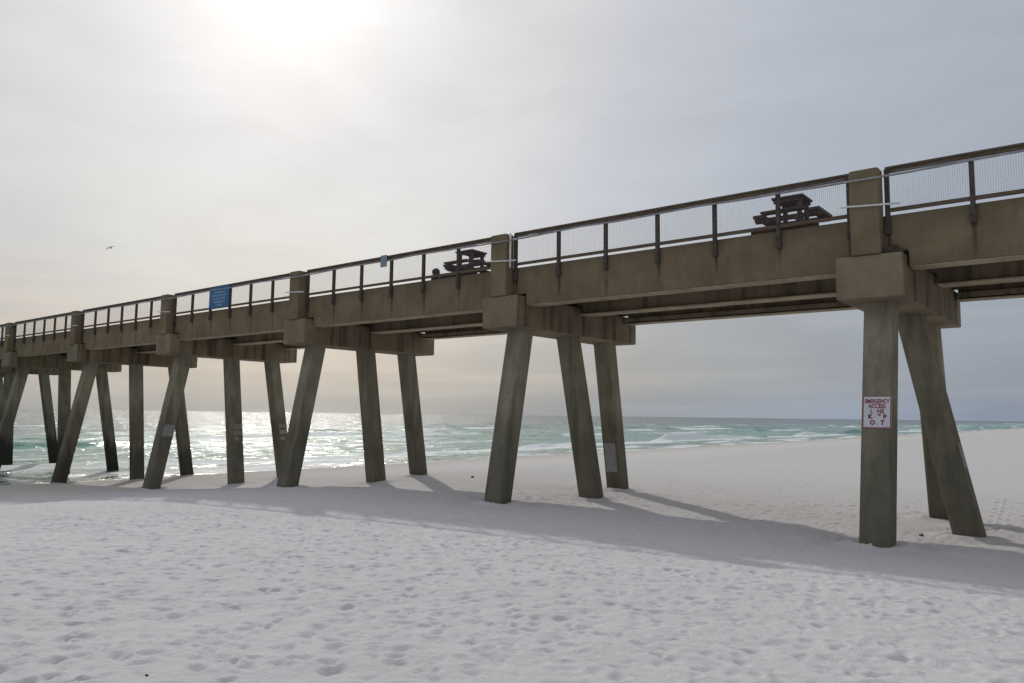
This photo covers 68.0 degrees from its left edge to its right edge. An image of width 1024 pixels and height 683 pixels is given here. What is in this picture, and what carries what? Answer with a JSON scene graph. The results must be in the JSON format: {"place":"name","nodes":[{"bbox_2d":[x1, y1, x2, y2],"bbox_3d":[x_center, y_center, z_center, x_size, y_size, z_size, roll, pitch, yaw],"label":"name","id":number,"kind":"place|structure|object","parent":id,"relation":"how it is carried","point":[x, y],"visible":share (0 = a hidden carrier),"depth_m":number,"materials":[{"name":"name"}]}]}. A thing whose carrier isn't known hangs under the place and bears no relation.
{"place":"outdoors","nodes":[
{"label":"outdoors","id":0,"kind":"place"},
{"bbox_2d":[431,268,439,279],"bbox_3d":[-3.082,-2.634,30.746,0.400,0.685,0.390,-4,-7,39],"label":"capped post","id":1,"kind":"object","parent":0,"point":[437,271],"visible":0.52,"depth_m":30.62,"materials":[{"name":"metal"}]},
{"bbox_2d":[0,429,1023,682],"bbox_3d":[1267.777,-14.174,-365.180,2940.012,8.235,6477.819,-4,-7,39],"label":"sand beach","id":2,"kind":"structure","parent":0,"point":[744,563],"depth_m":10.23,"materials":[{"name":"white sand"}]},
{"bbox_2d":[0,142,1023,547],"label":"concrete pier","id":3,"kind":"structure","parent":2,"relation":"on","point":[972,250],"depth_m":27.12,"materials":[{"name":"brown concrete"}]},
{"bbox_2d":[209,285,229,308],"bbox_3d":[-15.200,-2.297,39.380,1.900,1.100,0.028,-4,-7,39],"label":"notice sign","id":4,"kind":"object","parent":3,"relation":"attached to","point":[218,298],"visible":1,"depth_m":39.34,"materials":[{"name":"blue metal"}]},
{"bbox_2d":[380,255,386,267],"bbox_3d":[-5.274,-3.317,31.385,0.380,0.490,0.095,-4,-7,39],"label":"placard","id":5,"kind":"object","parent":3,"relation":"attached to","point":[383,262],"visible":1,"depth_m":31.34,"materials":[{"name":"metal"}]},
{"bbox_2d":[440,249,490,278],"bbox_3d":[-1.630,-2.942,30.179,1.900,1.227,1.900,-4,-7,39],"label":"picnic table","id":6,"kind":"object","parent":3,"relation":"on","point":[470,260],"visible":0.45,"depth_m":29.77,"materials":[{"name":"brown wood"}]},
{"bbox_2d":[751,193,832,234],"bbox_3d":[8.215,-3.563,22.227,1.900,1.227,1.900,-4,-7,39],"label":"picnic table","id":7,"kind":"object","parent":3,"relation":"on","point":[797,203],"visible":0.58,"depth_m":21.82,"materials":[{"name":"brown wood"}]},
{"bbox_2d":[862,396,891,428],"bbox_3d":[9.185,1.774,19.105,0.670,0.830,0.020,-4,-18,39],"label":"warning sign","id":8,"kind":"object","parent":3,"relation":"attached to","point":[877,411],"visible":1,"depth_m":19.09,"materials":[{"name":"white metal"}]},
{"bbox_2d":[0,409,1023,485],"bbox_3d":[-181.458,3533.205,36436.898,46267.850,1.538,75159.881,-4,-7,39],"label":"sea","id":9,"kind":"structure","parent":0,"point":[335,440],"depth_m":166.57,"materials":[{"name":"liquid"}]},
{"bbox_2d":[0,0,1023,420],"label":"sky","id":10,"kind":"structure","parent":0,"point":[207,143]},
{"bbox_2d":[882,244,907,252],"bbox_3d":[9.578,-2.340,19.075,0.633,0.270,0.449,-4,-7,39],"label":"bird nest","id":11,"kind":"object","parent":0,"point":[893,248],"visible":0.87,"depth_m":18.95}
]}

